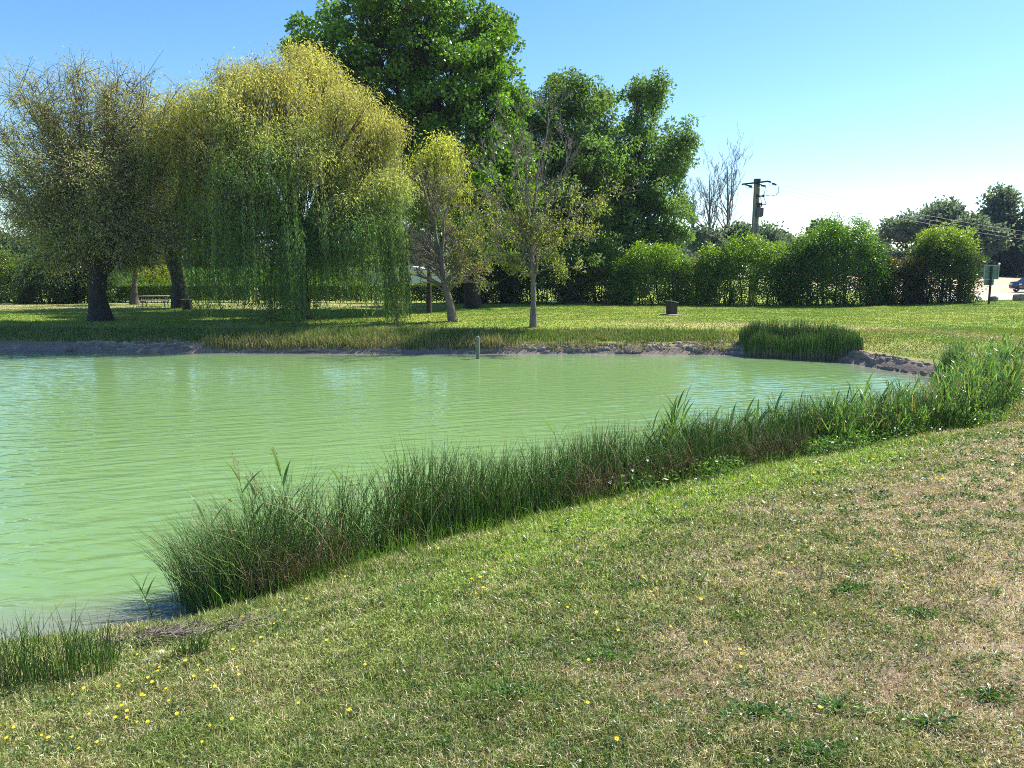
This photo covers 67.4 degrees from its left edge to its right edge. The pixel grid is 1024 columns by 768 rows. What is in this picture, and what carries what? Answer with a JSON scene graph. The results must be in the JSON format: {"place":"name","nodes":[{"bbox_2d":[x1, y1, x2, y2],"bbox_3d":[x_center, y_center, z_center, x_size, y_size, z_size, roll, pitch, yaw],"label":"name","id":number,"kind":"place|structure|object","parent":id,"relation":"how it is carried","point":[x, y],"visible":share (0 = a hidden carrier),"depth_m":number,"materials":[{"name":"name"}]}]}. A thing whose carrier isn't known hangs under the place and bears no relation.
{"place":"outdoors","nodes":[
{"label":"outdoors","id":0,"kind":"place"},
{"bbox_2d":[0,350,940,642],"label":"pond water","id":1,"kind":"structure","parent":0,"point":[96,448],"depth_m":18.07,"materials":[{"name":"green liquid"}]},
{"bbox_2d":[132,570,158,622],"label":"reed stalk","id":2,"kind":"object","parent":1,"relation":"in","point":[146,603],"visible":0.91,"depth_m":7.78,"materials":[{"name":"green plant"}]},
{"bbox_2d":[168,539,204,606],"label":"reed stalk","id":3,"kind":"object","parent":1,"relation":"in","point":[177,563],"visible":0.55,"depth_m":7.97,"materials":[{"name":"green plant"}]},
{"bbox_2d":[190,495,235,556],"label":"reed stalk","id":4,"kind":"object","parent":1,"relation":"in","point":[199,509],"visible":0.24,"depth_m":8.28,"materials":[{"name":"green plant"}]},
{"bbox_2d":[476,336,479,358],"bbox_3d":[-1.390,-1.195,31.466,0.156,1.510,0.156,-1,8,0],"label":"mooring post","id":5,"kind":"object","parent":1,"relation":"in","point":[477,347],"visible":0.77,"depth_m":31.37,"materials":[{"name":"grey wood"}]},
{"bbox_2d":[638,409,680,459],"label":"reed stalk","id":6,"kind":"object","parent":1,"relation":"in","point":[655,432],"visible":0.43,"depth_m":12.34,"materials":[{"name":"green plant"}]},
{"bbox_2d":[656,394,679,453],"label":"reed stalk","id":7,"kind":"object","parent":1,"relation":"in","point":[673,412],"visible":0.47,"depth_m":12.53,"materials":[{"name":"green plant"}]},
{"bbox_2d":[652,389,688,445],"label":"reed stalk","id":8,"kind":"object","parent":1,"relation":"in","point":[677,414],"visible":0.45,"depth_m":12.60,"materials":[{"name":"green plant"}]},
{"bbox_2d":[680,408,705,448],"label":"reed stalk","id":9,"kind":"object","parent":1,"relation":"in","point":[686,432],"visible":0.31,"depth_m":12.68,"materials":[{"name":"green plant"}]},
{"bbox_2d":[691,405,724,450],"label":"reed stalk","id":10,"kind":"object","parent":1,"relation":"on","point":[714,417],"visible":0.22,"depth_m":12.82,"materials":[{"name":"green plant"}]},
{"bbox_2d":[735,396,758,440],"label":"reed stalk","id":11,"kind":"object","parent":1,"relation":"on","point":[748,408],"visible":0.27,"depth_m":13.46,"materials":[{"name":"green plant"}]},
{"bbox_2d":[764,390,785,447],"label":"reed stalk","id":12,"kind":"object","parent":1,"relation":"on","point":[778,400],"visible":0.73,"depth_m":13.82,"materials":[{"name":"green plant"}]},
{"bbox_2d":[738,313,865,360],"bbox_3d":[11.763,-1.989,31.625,5.143,1.934,1.681,4,9,27],"label":"rush bed","id":13,"kind":"object","parent":1,"relation":"in","point":[807,342],"visible":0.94,"depth_m":31.41,"materials":[{"name":"green plant"}]},
{"bbox_2d":[1,338,1007,407],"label":"mud bank","id":14,"kind":"structure","parent":0,"point":[870,358],"depth_m":33.41,"materials":[{"name":"soil"}]},
{"bbox_2d":[0,323,740,351],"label":"bank grass","id":15,"kind":"structure","parent":14,"relation":"on","point":[404,337],"depth_m":34.26,"materials":[{"name":"green plant"}]},
{"bbox_2d":[0,272,1023,767],"bbox_3d":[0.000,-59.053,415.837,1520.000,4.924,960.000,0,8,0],"label":"ground","id":16,"kind":"structure","parent":0,"point":[1000,288],"depth_m":4.93,"materials":[{"name":"green plant"}]},
{"bbox_2d":[0,231,42,261],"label":"tree","id":17,"kind":"object","parent":16,"relation":"on","point":[17,249],"visible":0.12,"depth_m":87.82,"materials":[{"name":"green plant"}]},
{"bbox_2d":[0,244,45,303],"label":"shrub","id":18,"kind":"object","parent":16,"relation":"on","point":[6,275],"visible":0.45,"depth_m":60.72,"materials":[{"name":"green plant"}]},
{"bbox_2d":[0,607,54,690],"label":"rush clump","id":19,"kind":"object","parent":16,"relation":"on","point":[7,679],"visible":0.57,"depth_m":5.11,"materials":[{"name":"green plant"}]},
{"bbox_2d":[9,249,86,304],"bbox_3d":[-35.934,-8.487,59.480,5.689,4.851,3.960,0,8,0],"label":"shrub","id":20,"kind":"object","parent":16,"relation":"on","point":[31,293],"visible":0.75,"depth_m":58.69,"materials":[{"name":"green plant"}]},
{"bbox_2d":[0,598,118,693],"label":"rush clump","id":21,"kind":"object","parent":16,"relation":"on","point":[71,663],"visible":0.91,"depth_m":5.07,"materials":[{"name":"green plant"}]},
{"bbox_2d":[48,261,126,303],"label":"shrub","id":22,"kind":"object","parent":16,"relation":"on","point":[84,292],"visible":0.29,"depth_m":59.82,"materials":[{"name":"green plant"}]},
{"bbox_2d":[51,616,135,666],"bbox_3d":[-2.988,1.854,5.503,0.472,0.448,0.450,4,9,26],"label":"rush clump","id":23,"kind":"object","parent":16,"relation":"on","point":[112,649],"visible":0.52,"depth_m":5.48,"materials":[{"name":"green plant"}]},
{"bbox_2d":[0,44,218,320],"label":"willow tree","id":24,"kind":"object","parent":16,"relation":"on","point":[79,205],"visible":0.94,"depth_m":37.61,"materials":[{"name":"green plant"}]},
{"bbox_2d":[109,244,165,304],"bbox_3d":[-28.047,-8.807,57.325,6.839,6.339,3.630,0,8,0],"label":"young tree","id":25,"kind":"object","parent":16,"relation":"on","point":[134,298],"visible":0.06,"depth_m":57.42,"materials":[{"name":"grey plant"}]},
{"bbox_2d":[131,263,170,295],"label":"young tree","id":26,"kind":"object","parent":16,"relation":"on","point":[157,276],"visible":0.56,"depth_m":65.88,"materials":[{"name":"green plant"}]},
{"bbox_2d":[138,295,169,306],"bbox_3d":[-25.264,-5.825,54.233,1.950,0.812,1.725,-2,9,-14],"label":"picnic table","id":27,"kind":"object","parent":16,"relation":"on","point":[145,300],"visible":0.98,"depth_m":53.83,"materials":[{"name":"grey wood"}]},
{"bbox_2d":[5,607,304,655],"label":"dead stalks","id":28,"kind":"object","parent":16,"relation":"on","point":[177,631],"visible":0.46,"depth_m":6.35,"materials":[{"name":"beige plant"}]},
{"bbox_2d":[108,283,251,302],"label":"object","id":29,"kind":"object","parent":16,"relation":"on","point":[124,293],"visible":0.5,"depth_m":60.87,"materials":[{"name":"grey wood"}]},
{"bbox_2d":[181,299,192,309],"bbox_3d":[-21.066,-5.169,49.784,0.580,0.672,0.560,-1,9,-8],"label":"litter bin","id":30,"kind":"object","parent":16,"relation":"on","point":[186,304],"visible":0.92,"depth_m":49.56,"materials":[{"name":"grey wood"}]},
{"bbox_2d":[0,264,378,292],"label":"maize field","id":31,"kind":"structure","parent":16,"relation":"on","point":[169,281],"depth_m":74.24,"materials":[{"name":"green plant"}]},
{"bbox_2d":[163,623,215,656],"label":"rush clump","id":32,"kind":"object","parent":16,"relation":"on","point":[190,649],"visible":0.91,"depth_m":5.47,"materials":[{"name":"green plant"}]},
{"bbox_2d":[139,72,265,307],"bbox_3d":[-21.884,-12.913,52.124,10.723,16.013,8.639,3,9,20],"label":"willow tree","id":33,"kind":"object","parent":16,"relation":"on","point":[178,295],"visible":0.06,"depth_m":52.14,"materials":[{"name":"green plant"}]},
{"bbox_2d":[182,241,262,267],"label":"tree","id":34,"kind":"object","parent":16,"relation":"on","point":[219,259],"visible":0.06,"depth_m":91.36,"materials":[{"name":"green plant"}]},
{"bbox_2d":[227,471,265,555],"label":"reed stalk","id":35,"kind":"object","parent":16,"relation":"on","point":[254,492],"visible":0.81,"depth_m":8.16,"materials":[{"name":"green plant"}]},
{"bbox_2d":[226,453,266,550],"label":"reed stalk","id":36,"kind":"object","parent":16,"relation":"on","point":[245,487],"visible":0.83,"depth_m":8.24,"materials":[{"name":"green plant"}]},
{"bbox_2d":[120,31,426,329],"bbox_3d":[-12.327,-9.476,39.260,16.630,17.372,12.308,0,8,0],"label":"weeping willow","id":37,"kind":"object","parent":16,"relation":"on","point":[339,177],"visible":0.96,"depth_m":37.37,"materials":[{"name":"green plant"}]},
{"bbox_2d":[266,447,309,578],"bbox_3d":[-2.498,1.521,8.609,0.538,1.755,0.263,0,8,0],"label":"reed stalk","id":38,"kind":"object","parent":16,"relation":"on","point":[279,469],"visible":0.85,"depth_m":8.56,"materials":[{"name":"green plant"}]},
{"bbox_2d":[324,465,352,520],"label":"reed stalk","id":39,"kind":"object","parent":16,"relation":"on","point":[334,473],"visible":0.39,"depth_m":9.25,"materials":[{"name":"green plant"}]},
{"bbox_2d":[260,283,460,302],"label":"clipped hedge","id":40,"kind":"object","parent":16,"relation":"on","point":[420,289],"visible":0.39,"depth_m":60.39,"materials":[{"name":"green plant"}]},
{"bbox_2d":[351,224,424,268],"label":"tree","id":41,"kind":"object","parent":16,"relation":"on","point":[413,263],"visible":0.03,"depth_m":94.05,"materials":[{"name":"green plant"}]},
{"bbox_2d":[348,266,456,290],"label":"white building","id":42,"kind":"structure","parent":16,"relation":"on","point":[415,280],"depth_m":83.21,"materials":[{"name":"grey"}]},
{"bbox_2d":[393,456,414,506],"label":"reed stalk","id":43,"kind":"object","parent":16,"relation":"on","point":[403,477],"visible":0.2,"depth_m":9.76,"materials":[{"name":"green plant"}]},
{"bbox_2d":[277,0,545,308],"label":"plane tree","id":44,"kind":"object","parent":16,"relation":"on","point":[427,56],"visible":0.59,"depth_m":48.41,"materials":[{"name":"green plant"}]},
{"bbox_2d":[395,126,480,312],"bbox_3d":[-4.577,-9.309,44.723,5.673,10.922,4.813,0,8,0],"label":"tree","id":45,"kind":"object","parent":16,"relation":"on","point":[439,162],"visible":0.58,"depth_m":43.87,"materials":[{"name":"green plant"}]},
{"bbox_2d":[400,142,504,321],"bbox_3d":[-2.981,-7.366,38.194,5.310,8.947,4.608,0,8,0],"label":"leaning tree","id":46,"kind":"object","parent":16,"relation":"on","point":[442,273],"visible":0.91,"depth_m":38.28,"materials":[{"name":"green plant"}]},
{"bbox_2d":[19,232,917,274],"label":"distant wood","id":47,"kind":"object","parent":16,"relation":"on","point":[689,253],"depth_m":213.77,"materials":[{"name":"green plant"}]},
{"bbox_2d":[451,243,518,303],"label":"shrub","id":48,"kind":"object","parent":16,"relation":"on","point":[488,296],"visible":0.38,"depth_m":58.66,"materials":[{"name":"green plant"}]},
{"bbox_2d":[0,403,1023,767],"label":"turf weeds","id":49,"kind":"object","parent":16,"relation":"on","point":[812,747],"visible":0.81,"depth_m":4.35,"materials":[{"name":"green plant"}]},
{"bbox_2d":[0,299,1023,386],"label":"lawn grass","id":50,"kind":"structure","parent":16,"relation":"on","point":[985,331],"depth_m":41.99,"materials":[{"name":"green plant"}]},
{"bbox_2d":[0,423,1023,767],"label":"straw litter","id":51,"kind":"object","parent":16,"relation":"on","point":[758,627],"visible":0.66,"depth_m":4.28,"materials":[{"name":"beige plant"}]},
{"bbox_2d":[488,236,537,287],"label":"tree","id":52,"kind":"object","parent":16,"relation":"on","point":[515,254],"depth_m":84.74,"materials":[{"name":"green plant"}]},
{"bbox_2d":[496,248,580,303],"bbox_3d":[2.026,-8.654,59.399,6.818,5.148,3.670,0,8,0],"label":"shrub","id":53,"kind":"object","parent":16,"relation":"on","point":[565,293],"visible":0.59,"depth_m":58.78,"materials":[{"name":"green plant"}]},
{"bbox_2d":[460,83,639,327],"bbox_3d":[1.726,-8.055,35.687,8.091,11.120,4.552,0,8,0],"label":"sparse tree","id":54,"kind":"object","parent":16,"relation":"on","point":[531,233],"visible":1,"depth_m":35.48,"materials":[{"name":"green plant"}]},
{"bbox_2d":[540,417,576,499],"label":"reed stalk","id":55,"kind":"object","parent":16,"relation":"on","point":[557,444],"visible":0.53,"depth_m":11.02,"materials":[{"name":"green plant"}]},
{"bbox_2d":[110,371,1014,615],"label":"rushes","id":56,"kind":"object","parent":16,"relation":"on","point":[270,551],"visible":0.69,"depth_m":9.67,"materials":[{"name":"green plant"}]},
{"bbox_2d":[491,65,655,286],"bbox_3d":[4.524,-15.523,60.243,12.864,18.654,13.979,-5,10,-31],"label":"ash tree","id":57,"kind":"object","parent":16,"relation":"on","point":[591,162],"visible":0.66,"depth_m":58.23,"materials":[{"name":"green plant"}]},
{"bbox_2d":[570,251,618,303],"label":"shrub","id":58,"kind":"object","parent":16,"relation":"on","point":[586,280],"visible":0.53,"depth_m":59.73,"materials":[{"name":"green plant"}]},
{"bbox_2d":[201,396,1019,611],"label":"shore grass","id":59,"kind":"structure","parent":16,"relation":"on","point":[482,525],"depth_m":9.48,"materials":[{"name":"green plant"}]},
{"bbox_2d":[585,65,703,300],"bbox_3d":[10.383,-16.296,63.917,10.695,19.165,11.932,0,8,0],"label":"ash tree","id":60,"kind":"object","parent":16,"relation":"on","point":[672,155],"visible":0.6,"depth_m":61.57,"materials":[{"name":"green plant"}]},
{"bbox_2d":[633,420,658,456],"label":"reed stalk","id":61,"kind":"object","parent":16,"relation":"on","point":[647,442],"visible":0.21,"depth_m":12.48,"materials":[{"name":"green plant"}]},
{"bbox_2d":[603,239,699,305],"bbox_3d":[10.496,-8.308,57.395,7.428,5.090,3.934,0,8,0],"label":"shrub","id":62,"kind":"object","parent":16,"relation":"on","point":[626,289],"visible":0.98,"depth_m":56.79,"materials":[{"name":"green plant"}]},
{"bbox_2d":[623,241,691,283],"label":"tree","id":63,"kind":"object","parent":16,"relation":"on","point":[682,246],"visible":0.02,"depth_m":96.51,"materials":[{"name":"green plant"}]},
{"bbox_2d":[654,403,690,464],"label":"reed stalk","id":64,"kind":"object","parent":16,"relation":"on","point":[671,428],"visible":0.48,"depth_m":12.43,"materials":[{"name":"green plant"}]},
{"bbox_2d":[662,300,684,315],"bbox_3d":[9.358,-4.447,44.739,1.000,0.858,1.000,-3,9,-20],"label":"litter bin","id":65,"kind":"object","parent":16,"relation":"on","point":[671,309],"visible":1,"depth_m":44.62,"materials":[{"name":"concrete"}]},
{"bbox_2d":[666,386,693,440],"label":"reed stalk","id":66,"kind":"object","parent":16,"relation":"on","point":[686,412],"visible":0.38,"depth_m":12.80,"materials":[{"name":"green plant"}]},
{"bbox_2d":[673,178,713,259],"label":"bare tree","id":67,"kind":"object","parent":16,"relation":"on","point":[695,207],"visible":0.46,"depth_m":106.10,"materials":[{"name":"grey plant"}]},
{"bbox_2d":[678,250,716,303],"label":"shrub","id":68,"kind":"object","parent":16,"relation":"on","point":[696,275],"visible":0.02,"depth_m":58.81,"materials":[{"name":"green plant"}]},
{"bbox_2d":[685,222,733,263],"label":"tree","id":69,"kind":"object","parent":16,"relation":"on","point":[706,233],"visible":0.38,"depth_m":105.11,"materials":[{"name":"green plant"}]},
{"bbox_2d":[692,149,737,270],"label":"bare tree","id":70,"kind":"object","parent":16,"relation":"on","point":[709,214],"visible":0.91,"depth_m":107.89,"materials":[{"name":"grey plant"}]},
{"bbox_2d":[696,124,752,229],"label":"bare tree","id":71,"kind":"object","parent":16,"relation":"on","point":[731,198],"visible":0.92,"depth_m":109.52,"materials":[{"name":"grey plant"}]},
{"bbox_2d":[717,402,748,446],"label":"reed stalk","id":72,"kind":"object","parent":16,"relation":"on","point":[733,410],"visible":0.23,"depth_m":13.24,"materials":[{"name":"green plant"}]},
{"bbox_2d":[718,219,760,277],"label":"tree","id":73,"kind":"object","parent":16,"relation":"on","point":[747,227],"visible":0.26,"depth_m":108.36,"materials":[{"name":"green plant"}]},
{"bbox_2d":[685,228,797,305],"bbox_3d":[17.072,-8.484,56.328,8.874,5.697,3.886,0,8,0],"label":"shrub","id":74,"kind":"object","parent":16,"relation":"on","point":[719,265],"visible":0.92,"depth_m":55.73,"materials":[{"name":"green plant"}]},
{"bbox_2d":[742,399,772,435],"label":"reed stalk","id":75,"kind":"object","parent":16,"relation":"on","point":[757,414],"visible":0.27,"depth_m":13.53,"materials":[{"name":"green plant"}]},
{"bbox_2d":[742,179,778,302],"bbox_3d":[18.776,-10.674,58.824,2.809,9.858,0.807,7,11,40],"label":"utility pole","id":76,"kind":"object","parent":16,"relation":"on","point":[758,211],"visible":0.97,"depth_m":58.42,"materials":[{"name":"weathered wood"},{"name":"dark steel"},{"name":"brown porcelain"}]},
{"bbox_2d":[753,187,1017,238],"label":"power line","id":77,"kind":"object","parent":76,"relation":"attached to","point":[875,213],"visible":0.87,"depth_m":71.82,"materials":[{"name":"black metal"}]},
{"bbox_2d":[766,186,1017,234],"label":"power line","id":78,"kind":"object","parent":76,"relation":"attached to","point":[875,209],"visible":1,"depth_m":69.16,"materials":[{"name":"black metal"}]},
{"bbox_2d":[779,185,1018,230],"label":"power line","id":79,"kind":"object","parent":76,"relation":"attached to","point":[890,208],"visible":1,"depth_m":70.48,"materials":[{"name":"black metal"}]},
{"bbox_2d":[748,219,794,276],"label":"tree","id":80,"kind":"object","parent":16,"relation":"on","point":[773,234],"visible":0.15,"depth_m":106.98,"materials":[{"name":"green plant"}]},
{"bbox_2d":[759,230,799,274],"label":"tree","id":81,"kind":"object","parent":16,"relation":"on","point":[789,237],"visible":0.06,"depth_m":131.45,"materials":[{"name":"green plant"}]},
{"bbox_2d":[771,398,800,439],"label":"reed stalk","id":82,"kind":"object","parent":16,"relation":"on","point":[788,416],"visible":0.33,"depth_m":13.84,"materials":[{"name":"green plant"}]},
{"bbox_2d":[596,372,1023,497],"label":"shore weeds","id":83,"kind":"object","parent":16,"relation":"on","point":[826,447],"visible":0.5,"depth_m":13.18,"materials":[{"name":"green plant"}]},
{"bbox_2d":[803,217,851,277],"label":"tree","id":84,"kind":"object","parent":16,"relation":"on","point":[812,225],"visible":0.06,"depth_m":97.59,"materials":[{"name":"green plant"}]},
{"bbox_2d":[770,212,901,306],"bbox_3d":[23.497,-8.920,55.261,8.994,6.832,4.754,0,8,0],"label":"shrub","id":85,"kind":"object","parent":16,"relation":"on","point":[809,254],"visible":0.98,"depth_m":54.35,"materials":[{"name":"green plant"}]},
{"bbox_2d":[852,370,881,412],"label":"reed stalk","id":86,"kind":"object","parent":16,"relation":"on","point":[866,388],"visible":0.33,"depth_m":15.38,"materials":[{"name":"green plant"}]},
{"bbox_2d":[850,228,901,275],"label":"tree","id":87,"kind":"object","parent":16,"relation":"on","point":[891,247],"visible":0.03,"depth_m":122.23,"materials":[{"name":"green plant"}]},
{"bbox_2d":[864,208,930,275],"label":"tree","id":88,"kind":"object","parent":16,"relation":"on","point":[903,230],"visible":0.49,"depth_m":114.30,"materials":[{"name":"green plant"}]},
{"bbox_2d":[871,252,937,304],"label":"shrub","id":89,"kind":"object","parent":16,"relation":"on","point":[907,271],"visible":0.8,"depth_m":54.63,"materials":[{"name":"green plant"}]},
{"bbox_2d":[788,330,1023,444],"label":"leafy reeds","id":90,"kind":"object","parent":16,"relation":"on","point":[970,380],"visible":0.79,"depth_m":15.57,"materials":[{"name":"green plant"}]},
{"bbox_2d":[897,195,969,261],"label":"tree","id":91,"kind":"object","parent":16,"relation":"on","point":[946,209],"visible":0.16,"depth_m":112.05,"materials":[{"name":"green plant"}]},
{"bbox_2d":[897,220,992,303],"bbox_3d":[31.444,-8.811,55.837,6.439,6.156,4.532,0,8,0],"label":"shrub","id":92,"kind":"object","parent":16,"relation":"on","point":[938,246],"visible":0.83,"depth_m":54.88,"materials":[{"name":"green plant"}]},
{"bbox_2d":[925,331,987,379],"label":"shrub","id":93,"kind":"object","parent":16,"relation":"on","point":[950,354],"visible":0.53,"depth_m":25.38,"materials":[{"name":"green plant"}]},
{"bbox_2d":[937,211,1015,276],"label":"tree","id":94,"kind":"object","parent":16,"relation":"on","point":[993,242],"visible":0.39,"depth_m":107.90,"materials":[{"name":"green plant"}]},
{"bbox_2d":[976,353,993,390],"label":"reed stalk","id":95,"kind":"object","parent":16,"relation":"on","point":[988,364],"visible":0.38,"depth_m":17.43,"materials":[{"name":"green plant"}]},
{"bbox_2d":[983,263,1000,303],"bbox_3d":[33.131,-6.840,53.144,1.180,3.047,0.221,-1,9,-7],"label":"road sign","id":96,"kind":"object","parent":16,"relation":"on","point":[990,273],"visible":0.96,"depth_m":53.06,"materials":[{"name":"green metal"}]},
{"bbox_2d":[969,182,1023,273],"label":"tree","id":97,"kind":"object","parent":16,"relation":"on","point":[999,207],"visible":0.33,"depth_m":113.91,"materials":[{"name":"green plant"}]},
{"bbox_2d":[988,348,1011,402],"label":"reed stalk","id":98,"kind":"object","parent":16,"relation":"on","point":[1005,357],"visible":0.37,"depth_m":17.53,"materials":[{"name":"green plant"}]},
{"bbox_2d":[996,196,1023,276],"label":"tree","id":99,"kind":"object","parent":16,"relation":"on","point":[1016,254],"visible":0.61,"depth_m":113.73,"materials":[{"name":"green plant"}]},
{"bbox_2d":[999,256,1022,276],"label":"tree","id":100,"kind":"object","parent":16,"relation":"on","point":[1009,272],"visible":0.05,"depth_m":116.81,"materials":[{"name":"green plant"}]},
{"bbox_2d":[1001,361,1023,409],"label":"reed stalk","id":101,"kind":"object","parent":16,"relation":"on","point":[1016,385],"visible":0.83,"depth_m":17.16,"materials":[{"name":"green plant"}]},
{"bbox_2d":[1009,277,1023,291],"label":"parked car","id":102,"kind":"object","parent":16,"relation":"on","point":[1018,285],"visible":1,"depth_m":74.34,"materials":[{"name":"blue paint"}]},
{"bbox_2d":[1012,293,1023,300],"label":"stone block","id":103,"kind":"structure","parent":16,"relation":"on","point":[1018,297],"depth_m":56.43,"materials":[{"name":"stone"}]},
{"bbox_2d":[1016,232,1023,253],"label":"tree","id":104,"kind":"object","parent":16,"relation":"on","point":[1021,248],"visible":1,"depth_m":109.20,"materials":[{"name":"green plant"}]},
{"bbox_2d":[0,0,1023,270],"label":"sky","id":105,"kind":"structure","parent":0,"point":[899,105],"materials":[{"name":"blue"}]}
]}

